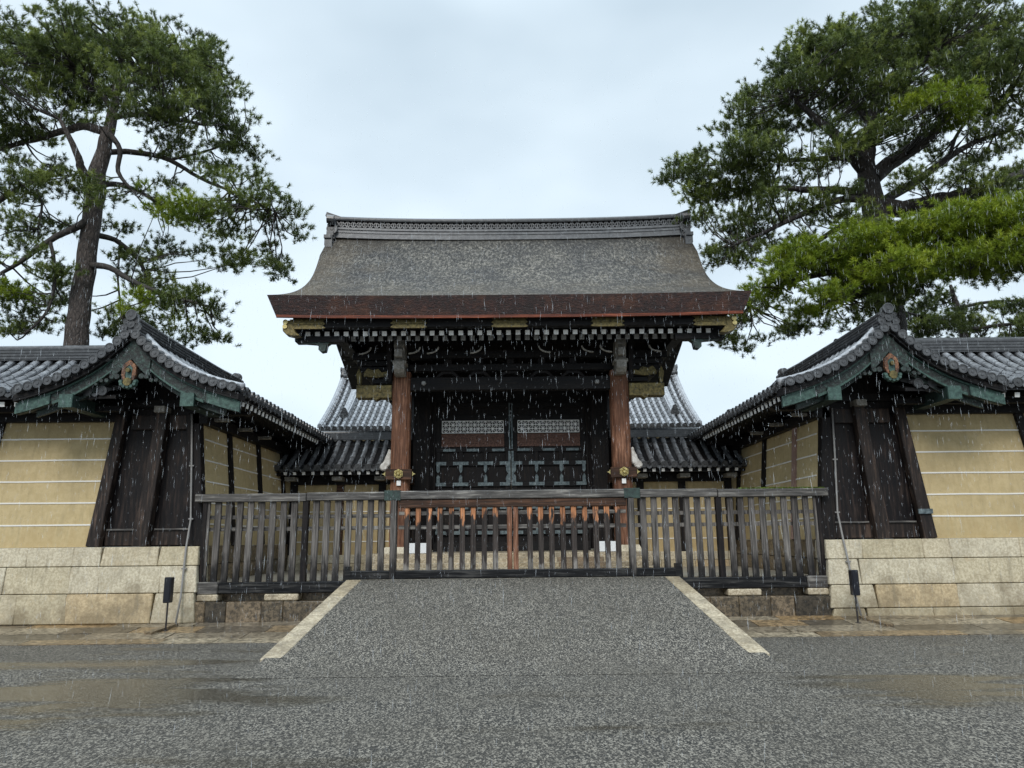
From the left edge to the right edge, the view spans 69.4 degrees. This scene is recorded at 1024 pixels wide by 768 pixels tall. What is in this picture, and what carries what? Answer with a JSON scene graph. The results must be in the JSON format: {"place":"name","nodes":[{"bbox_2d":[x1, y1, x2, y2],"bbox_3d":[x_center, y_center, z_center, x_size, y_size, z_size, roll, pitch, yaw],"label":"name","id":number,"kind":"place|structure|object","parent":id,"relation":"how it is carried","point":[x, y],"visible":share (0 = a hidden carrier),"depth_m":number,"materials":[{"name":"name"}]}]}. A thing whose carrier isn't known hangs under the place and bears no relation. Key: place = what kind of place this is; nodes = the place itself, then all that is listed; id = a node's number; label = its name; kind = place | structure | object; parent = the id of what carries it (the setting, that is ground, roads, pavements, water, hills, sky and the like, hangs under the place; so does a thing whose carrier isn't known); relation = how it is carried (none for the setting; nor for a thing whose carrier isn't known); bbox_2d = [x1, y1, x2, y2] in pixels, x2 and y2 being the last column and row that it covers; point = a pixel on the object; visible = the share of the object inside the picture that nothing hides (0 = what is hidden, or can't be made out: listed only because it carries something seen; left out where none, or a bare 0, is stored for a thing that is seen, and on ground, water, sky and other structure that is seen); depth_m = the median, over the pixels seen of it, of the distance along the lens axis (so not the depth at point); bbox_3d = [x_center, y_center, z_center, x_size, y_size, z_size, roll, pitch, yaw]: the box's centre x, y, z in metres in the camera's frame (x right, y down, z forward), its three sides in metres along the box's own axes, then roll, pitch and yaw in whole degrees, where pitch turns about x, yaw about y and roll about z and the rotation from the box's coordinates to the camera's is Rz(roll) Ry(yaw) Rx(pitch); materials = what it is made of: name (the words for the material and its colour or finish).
{"place":"outdoors","nodes":[
{"label":"outdoors","id":0,"kind":"place"},
{"bbox_2d":[0,621,300,645],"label":"pavement","id":1,"kind":"structure","parent":0,"point":[180,633],"depth_m":12.43,"materials":[{"name":"beige stone"}]},
{"bbox_2d":[144,623,177,634],"bbox_3d":[-6.018,4.206,12.711,0.130,0.105,0.763,-2,-12,9],"label":"cable cover","id":2,"kind":"object","parent":1,"relation":"on","point":[160,629],"visible":1,"depth_m":12.63,"materials":[{"name":"stone"}]},
{"bbox_2d":[163,577,173,630],"bbox_3d":[-5.942,3.793,12.759,0.120,0.900,0.148,-1,-12,0],"label":"sensor post","id":3,"kind":"object","parent":1,"relation":"on","point":[168,590],"visible":1,"depth_m":12.75,"materials":[{"name":"grey metal"}]},
{"bbox_2d":[195,492,389,622],"bbox_3d":[-4.098,3.233,13.827,3.670,2.360,0.500,-1,-12,0],"label":"wooden barrier","id":4,"kind":"object","parent":1,"relation":"on","point":[223,600],"visible":0.86,"depth_m":13.74,"materials":[{"name":"black wood"}]},
{"bbox_2d":[209,566,807,581],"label":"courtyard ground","id":5,"kind":"structure","parent":0,"point":[340,574],"depth_m":15.04,"materials":[{"name":"grey stone"}]},
{"bbox_2d":[274,430,412,570],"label":"roofed wall","id":6,"kind":"structure","parent":5,"relation":"on","point":[348,461],"depth_m":19.44,"materials":[{"name":"beige paint"}]},
{"bbox_2d":[267,209,751,570],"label":"great gate","id":7,"kind":"structure","parent":5,"relation":"on","point":[515,354],"depth_m":19.12,"materials":[{"name":"brown wood"}]},
{"bbox_2d":[409,543,425,553],"bbox_3d":[-2.211,3.867,17.415,0.470,0.240,0.210,-1,-12,0],"label":"white board","id":8,"kind":"object","parent":7,"relation":"on","point":[412,548],"visible":0.61,"depth_m":17.32,"materials":[{"name":"white"}]},
{"bbox_2d":[435,402,510,542],"bbox_3d":[-1.065,2.487,20.331,2.079,4.040,0.180,-1,-12,0],"label":"door","id":9,"kind":"structure","parent":7,"relation":"in","point":[473,439],"depth_m":20.43,"materials":[{"name":"black wood"}]},
{"bbox_2d":[510,401,588,541],"bbox_3d":[1.016,2.467,20.342,2.079,4.040,0.180,-1,-12,0],"label":"door","id":10,"kind":"structure","parent":7,"relation":"in","point":[548,439],"depth_m":20.44,"materials":[{"name":"black wood"}]},
{"bbox_2d":[599,541,615,551],"bbox_3d":[2.219,3.825,17.438,0.470,0.240,0.210,-1,-12,0],"label":"white board","id":11,"kind":"object","parent":7,"relation":"on","point":[602,545],"visible":0.53,"depth_m":17.34,"materials":[{"name":"white"}]},
{"bbox_2d":[317,364,702,430],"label":"tiled hall","id":12,"kind":"structure","parent":5,"relation":"on","point":[348,410],"depth_m":31.69,"materials":[{"name":"tile"}]},
{"bbox_2d":[609,427,747,566],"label":"roofed wall","id":13,"kind":"structure","parent":5,"relation":"on","point":[672,458],"depth_m":19.49,"materials":[{"name":"beige paint"}]},
{"bbox_2d":[0,537,1023,767],"bbox_3d":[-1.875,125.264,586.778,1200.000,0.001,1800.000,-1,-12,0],"label":"road","id":14,"kind":"structure","parent":0,"point":[936,701],"depth_m":6.78,"materials":[{"name":"grey gravel"}]},
{"bbox_2d":[0,345,185,624],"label":"roofed wall","id":15,"kind":"structure","parent":14,"relation":"on","point":[51,467],"depth_m":14.07,"materials":[{"name":"paint"}]},
{"bbox_2d":[0,0,317,547],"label":"pine tree","id":16,"kind":"object","parent":14,"relation":"on","point":[69,61],"visible":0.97,"depth_m":20.52,"materials":[{"name":"green plant"}]},
{"bbox_2d":[12,309,332,623],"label":"roofed wall","id":17,"kind":"structure","parent":14,"relation":"on","point":[245,440],"depth_m":14.00,"materials":[{"name":"stone"}]},
{"bbox_2d":[175,414,194,622],"bbox_3d":[-6.008,2.427,13.753,0.195,3.857,0.527,5,-13,-24],"label":"cable conduit","id":18,"kind":"object","parent":17,"relation":"attached to","point":[185,552],"visible":0.99,"depth_m":13.90,"materials":[{"name":"grey metal"}]},
{"bbox_2d":[232,577,797,678],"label":"ramp","id":19,"kind":"structure","parent":14,"relation":"on","point":[512,626],"depth_m":10.47,"materials":[{"name":"grey gravel"}]},
{"bbox_2d":[260,580,360,661],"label":"kerb","id":20,"kind":"structure","parent":19,"relation":"on","point":[295,635],"depth_m":11.05,"materials":[{"name":"stone"}]},
{"bbox_2d":[350,488,675,579],"bbox_3d":[0.013,2.789,13.842,6.100,1.620,0.200,-1,-12,0],"label":"wooden barrier","id":21,"kind":"object","parent":19,"relation":"on","point":[516,499],"visible":1,"depth_m":13.83,"materials":[{"name":"red wood"}]},
{"bbox_2d":[666,576,769,655],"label":"kerb","id":22,"kind":"structure","parent":19,"relation":"on","point":[739,636],"depth_m":11.11,"materials":[{"name":"stone"}]},
{"bbox_2d":[647,0,1023,538],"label":"pine tree","id":23,"kind":"object","parent":14,"relation":"on","point":[877,259],"visible":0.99,"depth_m":20.54,"materials":[{"name":"green plant"}]},
{"bbox_2d":[688,303,1006,615],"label":"roofed wall","id":24,"kind":"structure","parent":14,"relation":"on","point":[886,511],"depth_m":14.07,"materials":[{"name":"wood"}]},
{"bbox_2d":[831,408,861,615],"bbox_3d":[6.186,2.308,13.792,0.164,3.857,0.498,-1,-12,0],"label":"cable conduit","id":25,"kind":"object","parent":24,"relation":"attached to","point":[841,531],"visible":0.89,"depth_m":14.01,"materials":[{"name":"grey metal"}]},
{"bbox_2d":[834,337,1023,614],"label":"roofed wall","id":26,"kind":"structure","parent":14,"relation":"on","point":[970,458],"depth_m":14.17,"materials":[{"name":"paint"}]},
{"bbox_2d":[905,280,1023,337],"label":"pine tree","id":27,"kind":"object","parent":14,"relation":"on","point":[932,324],"visible":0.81,"depth_m":23.67,"materials":[{"name":"green plant"}]},
{"bbox_2d":[0,0,1023,428],"label":"sky","id":28,"kind":"structure","parent":0,"point":[415,109],"materials":[{"name":"white"}]},
{"bbox_2d":[727,614,1023,636],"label":"pavement","id":29,"kind":"structure","parent":0,"point":[800,626],"depth_m":12.47,"materials":[{"name":"beige stone"}]},
{"bbox_2d":[634,486,831,616],"bbox_3d":[4.131,3.145,13.873,3.670,2.383,0.500,-1,-12,0],"label":"wooden barrier","id":30,"kind":"object","parent":29,"relation":"on","point":[768,594],"visible":0.96,"depth_m":13.79,"materials":[{"name":"black wood"}]},
{"bbox_2d":[848,570,860,622],"bbox_3d":[5.957,3.682,12.822,0.120,0.900,0.148,-1,-12,0],"label":"sensor post","id":31,"kind":"object","parent":29,"relation":"on","point":[854,583],"visible":1,"depth_m":12.81,"materials":[{"name":"grey metal"}]},
{"bbox_2d":[859,616,893,626],"bbox_3d":[6.281,4.091,12.777,0.130,0.105,0.763,1,-12,-9],"label":"cable cover","id":32,"kind":"object","parent":29,"relation":"on","point":[877,621],"visible":0.93,"depth_m":12.71,"materials":[{"name":"stone"}]}
]}

